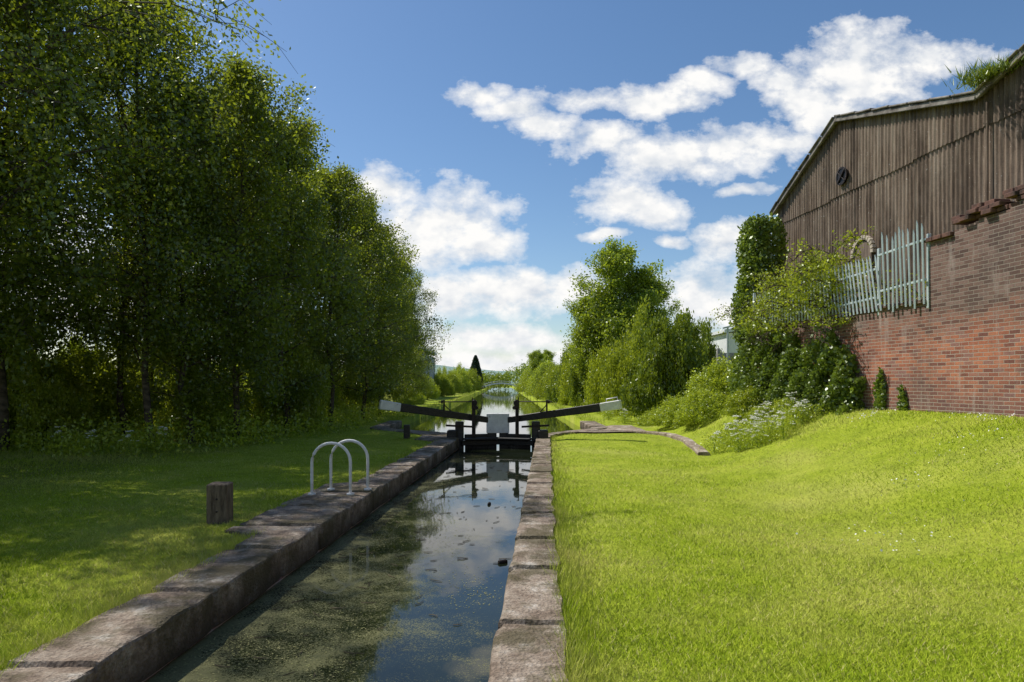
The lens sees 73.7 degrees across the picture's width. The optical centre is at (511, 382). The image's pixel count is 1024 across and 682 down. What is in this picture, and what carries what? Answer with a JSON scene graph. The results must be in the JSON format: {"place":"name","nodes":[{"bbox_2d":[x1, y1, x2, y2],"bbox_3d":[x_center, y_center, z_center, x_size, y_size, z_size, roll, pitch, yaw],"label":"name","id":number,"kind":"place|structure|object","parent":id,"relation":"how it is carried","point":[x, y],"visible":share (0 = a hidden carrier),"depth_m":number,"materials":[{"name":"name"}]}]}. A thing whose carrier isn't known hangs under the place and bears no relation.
{"place":"outdoors","nodes":[
{"label":"outdoors","id":0,"kind":"place"},
{"bbox_2d":[145,388,579,681],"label":"canal water","id":1,"kind":"structure","parent":0,"point":[410,641],"depth_m":6.27,"materials":[{"name":"green liquid"}]},
{"bbox_2d":[164,453,520,681],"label":"floating duckweed","id":2,"kind":"object","parent":1,"relation":"on","point":[322,615],"visible":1,"depth_m":5.18,"materials":[{"name":"green plant"}]},
{"bbox_2d":[214,456,525,677],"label":"floating twigs","id":3,"kind":"object","parent":1,"relation":"on","point":[395,564],"visible":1,"depth_m":7.25,"materials":[{"name":"brown wood"}]},
{"bbox_2d":[389,348,435,391],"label":"storage shed","id":4,"kind":"structure","parent":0,"point":[432,374],"depth_m":74.63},
{"bbox_2d":[435,365,521,382],"bbox_3d":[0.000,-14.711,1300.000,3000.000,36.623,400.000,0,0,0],"label":"hill","id":5,"kind":"structure","parent":0,"point":[441,367],"depth_m":1170.00,"materials":[{"name":"green plant"}]},
{"bbox_2d":[0,383,1023,681],"bbox_3d":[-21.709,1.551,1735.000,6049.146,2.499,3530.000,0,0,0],"label":"ground","id":6,"kind":"structure","parent":0,"point":[802,447],"depth_m":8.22,"materials":[{"name":"green plant"}]},
{"bbox_2d":[0,9,38,204],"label":"birch tree","id":7,"kind":"object","parent":6,"relation":"on","point":[4,177],"visible":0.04,"depth_m":16.10,"materials":[{"name":"green plant"}]},
{"bbox_2d":[0,341,85,443],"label":"shrub","id":8,"kind":"object","parent":6,"relation":"on","point":[15,361],"visible":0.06,"depth_m":18.27,"materials":[{"name":"green plant"}]},
{"bbox_2d":[6,353,96,448],"bbox_3d":[-12.288,0.494,17.746,2.540,2.768,2.702,0,0,-4],"label":"shrub","id":9,"kind":"object","parent":6,"relation":"on","point":[53,407],"visible":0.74,"depth_m":17.28,"materials":[{"name":"green plant"}]},
{"bbox_2d":[0,20,102,353],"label":"birch tree","id":10,"kind":"object","parent":6,"relation":"on","point":[37,249],"visible":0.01,"depth_m":19.46,"materials":[{"name":"green plant"}]},
{"bbox_2d":[0,51,105,399],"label":"birch tree","id":11,"kind":"object","parent":6,"relation":"on","point":[58,371],"visible":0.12,"depth_m":18.52,"materials":[{"name":"green plant"}]},
{"bbox_2d":[40,426,76,451],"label":"cow parsley","id":12,"kind":"object","parent":6,"relation":"on","point":[58,434],"visible":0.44,"depth_m":16.22,"materials":[{"name":"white plant"}]},
{"bbox_2d":[45,338,133,440],"bbox_3d":[-12.696,0.266,20.154,3.140,3.361,3.931,0,0,-24],"label":"shrub","id":13,"kind":"object","parent":6,"relation":"on","point":[92,375],"visible":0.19,"depth_m":19.40,"materials":[{"name":"green plant"}]},
{"bbox_2d":[69,429,112,453],"bbox_3d":[-9.683,1.374,15.712,0.969,0.587,1.089,0,0,36],"label":"cow parsley","id":14,"kind":"object","parent":6,"relation":"on","point":[90,435],"visible":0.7,"depth_m":15.61,"materials":[{"name":"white plant"}]},
{"bbox_2d":[18,333,165,435],"bbox_3d":[-12.455,0.202,20.262,3.870,3.515,3.092,0,0,-43],"label":"shrub","id":15,"kind":"object","parent":6,"relation":"on","point":[125,393],"visible":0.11,"depth_m":20.05,"materials":[{"name":"green plant"}]},
{"bbox_2d":[0,0,238,450],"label":"birch tree","id":16,"kind":"object","parent":6,"relation":"on","point":[11,338],"visible":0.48,"depth_m":15.55,"materials":[{"name":"green plant"}]},
{"bbox_2d":[0,0,250,433],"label":"birch tree","id":17,"kind":"object","parent":6,"relation":"on","point":[118,399],"visible":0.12,"depth_m":17.62,"materials":[{"name":"green plant"}]},
{"bbox_2d":[103,430,150,454],"bbox_3d":[-8.542,1.350,15.200,0.904,0.587,0.888,0,0,-43],"label":"cow parsley","id":18,"kind":"object","parent":6,"relation":"on","point":[127,436],"visible":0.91,"depth_m":15.16,"materials":[{"name":"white plant"}]},
{"bbox_2d":[26,86,252,396],"bbox_3d":[-12.390,-4.135,23.147,8.052,12.167,6.426,0,0,6],"label":"birch tree","id":19,"kind":"object","parent":6,"relation":"on","point":[151,363],"visible":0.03,"depth_m":22.61,"materials":[{"name":"green plant"}]},
{"bbox_2d":[0,0,295,444],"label":"birch tree","id":20,"kind":"object","parent":6,"relation":"on","point":[85,277],"visible":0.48,"depth_m":16.74,"materials":[{"name":"green plant"}]},
{"bbox_2d":[0,0,314,350],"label":"birch tree","id":21,"kind":"object","parent":6,"relation":"on","point":[37,53],"visible":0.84,"depth_m":13.80,"materials":[{"name":"green plant"}]},
{"bbox_2d":[140,426,182,451],"bbox_3d":[-8.174,1.344,16.037,1.074,0.651,1.207,0,0,-19],"label":"cow parsley","id":22,"kind":"object","parent":6,"relation":"on","point":[160,437],"visible":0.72,"depth_m":16.03,"materials":[{"name":"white plant"}]},
{"bbox_2d":[41,69,301,443],"bbox_3d":[-9.125,-3.114,18.283,5.569,10.103,7.305,0,0,3],"label":"birch tree","id":23,"kind":"object","parent":6,"relation":"on","point":[190,400],"visible":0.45,"depth_m":17.82,"materials":[{"name":"green plant"}]},
{"bbox_2d":[152,358,253,440],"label":"shrub","id":24,"kind":"object","parent":6,"relation":"on","point":[224,406],"visible":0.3,"depth_m":19.99,"materials":[{"name":"green plant"}]},
{"bbox_2d":[0,396,415,457],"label":"undergrowth","id":25,"kind":"object","parent":6,"relation":"on","point":[279,429],"visible":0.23,"depth_m":17.41,"materials":[{"name":"green plant"}]},
{"bbox_2d":[56,51,362,410],"bbox_3d":[-9.419,-4.270,22.793,8.561,12.406,8.372,0,0,-8],"label":"birch tree","id":26,"kind":"object","parent":6,"relation":"on","point":[299,243],"visible":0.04,"depth_m":21.45,"materials":[{"name":"green plant"}]},
{"bbox_2d":[206,482,232,523],"bbox_3d":[-3.400,1.470,7.945,0.235,0.600,0.245,0,0,-6],"label":"bollard","id":27,"kind":"object","parent":6,"relation":"on","point":[219,501],"visible":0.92,"depth_m":7.84,"materials":[{"name":"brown wood"}]},
{"bbox_2d":[0,420,458,681],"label":"canal edge","id":28,"kind":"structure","parent":6,"relation":"on","point":[144,638],"depth_m":5.52,"materials":[{"name":"stone"}]},
{"bbox_2d":[308,439,371,494],"bbox_3d":[-2.500,1.247,9.950,0.814,0.807,0.550,0,0,0],"label":"ladder handrail","id":29,"kind":"object","parent":28,"relation":"on","point":[339,444],"visible":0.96,"depth_m":9.72,"materials":[{"name":"grey metal"}]},
{"bbox_2d":[379,397,497,448],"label":"lock gate","id":30,"kind":"structure","parent":28,"relation":"attached to","point":[489,439],"depth_m":19.87,"materials":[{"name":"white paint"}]},
{"bbox_2d":[103,48,383,439],"bbox_3d":[-7.716,-3.720,19.374,7.480,11.302,5.969,0,0,2],"label":"birch tree","id":31,"kind":"object","parent":6,"relation":"on","point":[261,115],"visible":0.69,"depth_m":18.74,"materials":[{"name":"green plant"}]},
{"bbox_2d":[250,330,333,432],"bbox_3d":[-7.547,-0.279,23.591,2.590,4.656,2.755,0,0,26],"label":"shrub","id":32,"kind":"object","parent":6,"relation":"on","point":[313,411],"visible":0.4,"depth_m":23.08,"materials":[{"name":"green plant"}]},
{"bbox_2d":[189,110,401,432],"bbox_3d":[-7.415,-3.485,21.931,7.846,10.851,5.981,0,0,42],"label":"birch tree","id":33,"kind":"object","parent":6,"relation":"on","point":[302,388],"visible":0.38,"depth_m":21.85,"materials":[{"name":"green plant"}]},
{"bbox_2d":[204,117,404,387],"bbox_3d":[-9.165,-4.090,26.339,8.140,12.062,8.324,0,0,45],"label":"birch tree","id":34,"kind":"object","parent":6,"relation":"on","point":[367,267],"visible":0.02,"depth_m":25.58,"materials":[{"name":"green plant"}]},
{"bbox_2d":[249,162,421,407],"bbox_3d":[-7.816,-3.821,30.204,7.891,11.435,7.717,0,0,41],"label":"birch tree","id":35,"kind":"object","parent":6,"relation":"on","point":[359,280],"visible":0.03,"depth_m":29.13,"materials":[{"name":"green plant"}]},
{"bbox_2d":[259,161,416,422],"bbox_3d":[-6.707,-3.271,25.866,5.445,10.311,6.823,0,0,39],"label":"birch tree","id":36,"kind":"object","parent":6,"relation":"on","point":[342,176],"visible":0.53,"depth_m":25.74,"materials":[{"name":"green plant"}]},
{"bbox_2d":[303,233,410,405],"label":"birch tree","id":37,"kind":"object","parent":6,"relation":"on","point":[381,361],"depth_m":35.85,"materials":[{"name":"green plant"}]},
{"bbox_2d":[340,368,384,407],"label":"shrub","id":38,"kind":"object","parent":6,"relation":"on","point":[348,395],"visible":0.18,"depth_m":35.11,"materials":[{"name":"green plant"}]},
{"bbox_2d":[303,193,450,418],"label":"birch tree","id":39,"kind":"object","parent":6,"relation":"on","point":[384,308],"visible":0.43,"depth_m":29.29,"materials":[{"name":"green plant"}]},
{"bbox_2d":[339,224,454,414],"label":"birch tree","id":40,"kind":"object","parent":6,"relation":"on","point":[415,327],"visible":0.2,"depth_m":32.80,"materials":[{"name":"green plant"}]},
{"bbox_2d":[367,260,431,402],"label":"birch tree","id":41,"kind":"object","parent":6,"relation":"on","point":[408,386],"visible":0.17,"depth_m":37.91,"materials":[{"name":"green plant"}]},
{"bbox_2d":[389,288,437,398],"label":"birch tree","id":42,"kind":"object","parent":6,"relation":"on","point":[428,387],"visible":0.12,"depth_m":45.77,"materials":[{"name":"green plant"}]},
{"bbox_2d":[390,265,441,400],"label":"birch tree","id":43,"kind":"object","parent":6,"relation":"on","point":[425,295],"visible":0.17,"depth_m":42.03,"materials":[{"name":"green plant"}]},
{"bbox_2d":[414,375,440,398],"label":"bank bush","id":44,"kind":"object","parent":6,"relation":"on","point":[435,395],"visible":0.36,"depth_m":61.71,"materials":[{"name":"green plant"}]},
{"bbox_2d":[341,362,528,389],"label":"distant woodland","id":45,"kind":"object","parent":6,"relation":"on","point":[498,377],"visible":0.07,"depth_m":182.37,"materials":[{"name":"green plant"}]},
{"bbox_2d":[434,368,455,395],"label":"bank bush","id":46,"kind":"object","parent":6,"relation":"on","point":[443,383],"visible":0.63,"depth_m":77.33,"materials":[{"name":"green plant"}]},
{"bbox_2d":[438,365,465,393],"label":"bank bush","id":47,"kind":"object","parent":6,"relation":"on","point":[457,381],"visible":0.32,"depth_m":91.48,"materials":[{"name":"green plant"}]},
{"bbox_2d":[451,366,473,392],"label":"bank bush","id":48,"kind":"object","parent":6,"relation":"on","point":[468,388],"visible":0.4,"depth_m":104.68,"materials":[{"name":"green plant"}]},
{"bbox_2d":[453,362,476,391],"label":"bank bush","id":49,"kind":"object","parent":6,"relation":"on","point":[469,376],"visible":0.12,"depth_m":119.66,"materials":[{"name":"green plant"}]},
{"bbox_2d":[468,368,484,390],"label":"bank bush","id":50,"kind":"object","parent":6,"relation":"on","point":[478,385],"visible":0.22,"depth_m":137.02,"materials":[{"name":"green plant"}]},
{"bbox_2d":[470,355,484,386],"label":"cypress tree","id":51,"kind":"object","parent":6,"relation":"on","point":[475,364],"visible":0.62,"depth_m":149.38,"materials":[{"name":"green plant"}]},
{"bbox_2d":[380,392,614,421],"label":"bank reeds","id":52,"kind":"object","parent":6,"relation":"on","point":[466,394],"visible":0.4,"depth_m":42.84,"materials":[{"name":"green plant"}]},
{"bbox_2d":[514,366,530,392],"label":"hedge bush","id":53,"kind":"object","parent":6,"relation":"on","point":[520,388],"visible":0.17,"depth_m":119.25,"materials":[{"name":"green plant"}]},
{"bbox_2d":[526,349,545,374],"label":"maple tree","id":54,"kind":"object","parent":6,"relation":"on","point":[536,357],"visible":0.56,"depth_m":103.38,"materials":[{"name":"green plant"}]},
{"bbox_2d":[524,357,555,395],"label":"hedge bush","id":55,"kind":"object","parent":6,"relation":"on","point":[529,390],"visible":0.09,"depth_m":84.17,"materials":[{"name":"green plant"}]},
{"bbox_2d":[532,359,559,399],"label":"hedge bush","id":56,"kind":"object","parent":6,"relation":"on","point":[537,390],"visible":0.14,"depth_m":66.97,"materials":[{"name":"green plant"}]},
{"bbox_2d":[488,421,607,681],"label":"canal edge","id":57,"kind":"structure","parent":6,"relation":"on","point":[521,651],"depth_m":5.09,"materials":[{"name":"stone"}]},
{"bbox_2d":[497,397,621,448],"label":"lock gate","id":58,"kind":"structure","parent":57,"relation":"attached to","point":[506,439],"depth_m":19.88,"materials":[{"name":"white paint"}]},
{"bbox_2d":[541,365,562,400],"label":"hedge bush","id":59,"kind":"object","parent":6,"relation":"on","point":[549,380],"visible":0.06,"depth_m":59.86,"materials":[{"name":"green plant"}]},
{"bbox_2d":[544,350,570,402],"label":"hedge bush","id":60,"kind":"object","parent":6,"relation":"on","point":[551,393],"visible":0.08,"depth_m":53.49,"materials":[{"name":"green plant"}]},
{"bbox_2d":[555,353,576,405],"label":"hedge bush","id":61,"kind":"object","parent":6,"relation":"on","point":[562,397],"visible":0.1,"depth_m":47.91,"materials":[{"name":"green plant"}]},
{"bbox_2d":[567,352,589,406],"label":"hedge bush","id":62,"kind":"object","parent":6,"relation":"on","point":[576,393],"visible":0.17,"depth_m":43.04,"materials":[{"name":"green plant"}]},
{"bbox_2d":[557,295,606,389],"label":"maple tree","id":63,"kind":"object","parent":6,"relation":"on","point":[581,353],"visible":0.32,"depth_m":42.25,"materials":[{"name":"green plant"}]},
{"bbox_2d":[583,335,622,404],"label":"hedge bush","id":64,"kind":"object","parent":6,"relation":"on","point":[593,392],"visible":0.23,"depth_m":37.93,"materials":[{"name":"green plant"}]},
{"bbox_2d":[567,235,670,376],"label":"maple tree","id":65,"kind":"object","parent":6,"relation":"on","point":[615,266],"visible":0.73,"depth_m":40.02,"materials":[{"name":"green plant"}]},
{"bbox_2d":[596,311,646,415],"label":"hedge bush","id":66,"kind":"object","parent":6,"relation":"on","point":[619,365],"visible":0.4,"depth_m":33.14,"materials":[{"name":"green plant"}]},
{"bbox_2d":[613,408,635,423],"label":"cow parsley","id":67,"kind":"object","parent":6,"relation":"on","point":[624,419],"visible":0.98,"depth_m":26.96,"materials":[{"name":"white plant"}]},
{"bbox_2d":[598,289,655,397],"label":"hedge bush","id":68,"kind":"object","parent":6,"relation":"on","point":[642,312],"visible":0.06,"depth_m":36.06,"materials":[{"name":"green plant"}]},
{"bbox_2d":[570,430,709,455],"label":"kerb","id":69,"kind":"structure","parent":6,"relation":"on","point":[693,445],"depth_m":19.64,"materials":[{"name":"stone"}]},
{"bbox_2d":[634,405,664,426],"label":"bramble bush","id":70,"kind":"object","parent":6,"relation":"on","point":[643,418],"visible":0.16,"depth_m":25.54,"materials":[{"name":"green plant"}]},
{"bbox_2d":[618,277,683,335],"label":"maple tree","id":71,"kind":"object","parent":6,"relation":"on","point":[659,285],"visible":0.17,"depth_m":41.18,"materials":[{"name":"green plant"}]},
{"bbox_2d":[618,307,716,418],"bbox_3d":[6.628,-0.642,28.463,3.956,5.003,3.924,0,0,28],"label":"hedge bush","id":72,"kind":"object","parent":6,"relation":"on","point":[664,366],"visible":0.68,"depth_m":27.43,"materials":[{"name":"green plant"}]},
{"bbox_2d":[644,392,697,427],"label":"bramble bush","id":73,"kind":"object","parent":6,"relation":"on","point":[666,417],"visible":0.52,"depth_m":22.43,"materials":[{"name":"green plant"}]},
{"bbox_2d":[672,384,724,424],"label":"bramble bush","id":74,"kind":"object","parent":6,"relation":"on","point":[692,404],"visible":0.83,"depth_m":20.46,"materials":[{"name":"green plant"}]},
{"bbox_2d":[674,317,723,391],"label":"hedge bush","id":75,"kind":"object","parent":6,"relation":"on","point":[702,329],"visible":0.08,"depth_m":31.03,"materials":[{"name":"green plant"}]},
{"bbox_2d":[682,352,734,409],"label":"bramble bush","id":76,"kind":"object","parent":6,"relation":"on","point":[711,379],"visible":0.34,"depth_m":21.72,"materials":[{"name":"green plant"}]},
{"bbox_2d":[689,431,729,453],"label":"cow parsley","id":77,"kind":"object","parent":6,"relation":"on","point":[713,442],"visible":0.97,"depth_m":15.61,"materials":[{"name":"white plant"}]},
{"bbox_2d":[699,329,738,352],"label":"warehouse","id":78,"kind":"structure","parent":6,"relation":"on","point":[720,338],"depth_m":41.44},
{"bbox_2d":[722,429,747,452],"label":"cow parsley","id":79,"kind":"object","parent":6,"relation":"on","point":[737,438],"visible":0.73,"depth_m":14.75,"materials":[{"name":"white plant"}]},
{"bbox_2d":[717,380,767,416],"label":"bramble bush","id":80,"kind":"object","parent":6,"relation":"on","point":[737,400],"visible":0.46,"depth_m":17.64,"materials":[{"name":"green plant"}]},
{"bbox_2d":[730,416,772,446],"bbox_3d":[5.138,1.064,14.378,1.064,0.691,1.045,0,0,-15],"label":"cow parsley","id":81,"kind":"object","parent":6,"relation":"on","point":[755,424],"visible":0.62,"depth_m":14.35,"materials":[{"name":"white plant"}]},
{"bbox_2d":[725,211,789,399],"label":"ivy clad tree","id":82,"kind":"object","parent":6,"relation":"on","point":[758,255],"visible":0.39,"depth_m":18.66,"materials":[{"name":"green plant"}]},
{"bbox_2d":[743,425,775,447],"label":"cow parsley","id":83,"kind":"object","parent":6,"relation":"on","point":[758,444],"visible":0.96,"depth_m":13.78,"materials":[{"name":"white plant"}]},
{"bbox_2d":[743,401,779,420],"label":"cow parsley","id":84,"kind":"object","parent":6,"relation":"on","point":[763,406],"visible":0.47,"depth_m":16.11,"materials":[{"name":"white plant"}]},
{"bbox_2d":[742,399,784,421],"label":"bramble bush","id":85,"kind":"object","parent":6,"relation":"on","point":[752,410],"visible":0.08,"depth_m":16.34,"materials":[{"name":"green plant"}]},
{"bbox_2d":[747,415,791,442],"bbox_3d":[5.295,0.976,13.986,0.933,0.606,0.917,0,0,24],"label":"cow parsley","id":86,"kind":"object","parent":6,"relation":"on","point":[766,424],"visible":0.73,"depth_m":13.97,"materials":[{"name":"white plant"}]},
{"bbox_2d":[757,393,798,415],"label":"cow parsley","id":87,"kind":"object","parent":6,"relation":"on","point":[785,399],"visible":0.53,"depth_m":15.65,"materials":[{"name":"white plant"}]},
{"bbox_2d":[766,392,799,419],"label":"cow parsley","id":88,"kind":"object","parent":6,"relation":"on","point":[788,400],"visible":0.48,"depth_m":15.36,"materials":[{"name":"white plant"}]},
{"bbox_2d":[765,412,805,439],"bbox_3d":[5.371,0.871,13.492,0.893,0.580,0.878,0,0,-34],"label":"cow parsley","id":89,"kind":"object","parent":6,"relation":"on","point":[783,422],"visible":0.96,"depth_m":13.46,"materials":[{"name":"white plant"}]},
{"bbox_2d":[770,402,816,431],"bbox_3d":[5.944,0.721,14.184,1.160,0.625,1.032,0,0,37],"label":"cow parsley","id":90,"kind":"object","parent":6,"relation":"on","point":[791,410],"visible":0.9,"depth_m":14.12,"materials":[{"name":"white plant"}]},
{"bbox_2d":[778,402,821,422],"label":"cow parsley","id":91,"kind":"object","parent":6,"relation":"on","point":[803,407],"visible":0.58,"depth_m":14.29,"materials":[{"name":"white plant"}]},
{"bbox_2d":[790,399,835,422],"bbox_3d":[6.137,0.606,14.309,0.863,0.523,0.970,0,0,-16],"label":"cow parsley","id":92,"kind":"object","parent":6,"relation":"on","point":[809,404],"visible":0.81,"depth_m":14.23,"materials":[{"name":"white plant"}]},
{"bbox_2d":[749,184,1023,416],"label":"brick wall","id":93,"kind":"structure","parent":6,"relation":"on","point":[957,345],"depth_m":11.18,"materials":[{"name":"red brick"}]},
{"bbox_2d":[709,269,805,349],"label":"shrub","id":94,"kind":"object","parent":93,"relation":"attached to","point":[750,313],"visible":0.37,"depth_m":17.18,"materials":[{"name":"green plant"}]},
{"bbox_2d":[741,244,855,357],"bbox_3d":[6.864,-1.864,15.844,2.859,2.543,3.838,0,0,37],"label":"shrub","id":95,"kind":"object","parent":93,"relation":"attached to","point":[778,281],"visible":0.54,"depth_m":15.82,"materials":[{"name":"green plant"}]},
{"bbox_2d":[732,312,866,414],"bbox_3d":[6.482,-0.599,16.052,0.650,2.606,5.075,0,0,-7],"label":"wall ivy","id":96,"kind":"object","parent":93,"relation":"attached to","point":[790,371],"depth_m":15.31,"materials":[{"name":"green plant"}]},
{"bbox_2d":[726,225,925,347],"bbox_3d":[7.022,-1.915,14.775,3.010,2.677,4.040,0,0,-40],"label":"shrub","id":97,"kind":"object","parent":93,"relation":"attached to","point":[821,266],"visible":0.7,"depth_m":14.64,"materials":[{"name":"green plant"}]},
{"bbox_2d":[753,220,930,325],"bbox_3d":[6.857,-2.085,15.148,0.140,1.569,6.540,0,0,-7],"label":"palisade fence","id":98,"kind":"object","parent":93,"relation":"on","point":[877,268],"visible":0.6,"depth_m":13.02,"materials":[{"name":"metal"}]},
{"bbox_2d":[872,367,888,409],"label":"wall ivy","id":99,"kind":"object","parent":93,"relation":"attached to","point":[879,393],"depth_m":13.08,"materials":[{"name":"green plant"}]},
{"bbox_2d":[896,384,908,410],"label":"wall ivy","id":100,"kind":"object","parent":93,"relation":"attached to","point":[902,404],"depth_m":12.49,"materials":[{"name":"green plant"}]},
{"bbox_2d":[769,44,1023,315],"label":"industrial building","id":101,"kind":"structure","parent":6,"relation":"on","point":[934,165],"depth_m":14.66,"materials":[{"name":"brown wood"}]},
{"bbox_2d":[941,45,1023,92],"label":"roof weeds","id":102,"kind":"object","parent":101,"relation":"on","point":[977,78],"visible":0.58,"depth_m":12.07,"materials":[{"name":"green plant"}]},
{"bbox_2d":[796,408,1019,554],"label":"daisies","id":103,"kind":"object","parent":6,"relation":"on","point":[881,550],"visible":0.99,"depth_m":8.72,"materials":[{"name":"white plant"}]},
{"bbox_2d":[1,0,1023,370],"label":"sky","id":104,"kind":"structure","parent":0,"point":[509,139],"materials":[{"name":"blue"}]},
{"bbox_2d":[583,425,644,431],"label":"towpath paving","id":105,"kind":"structure","parent":0,"point":[620,427],"depth_m":23.53,"materials":[{"name":"stone"}]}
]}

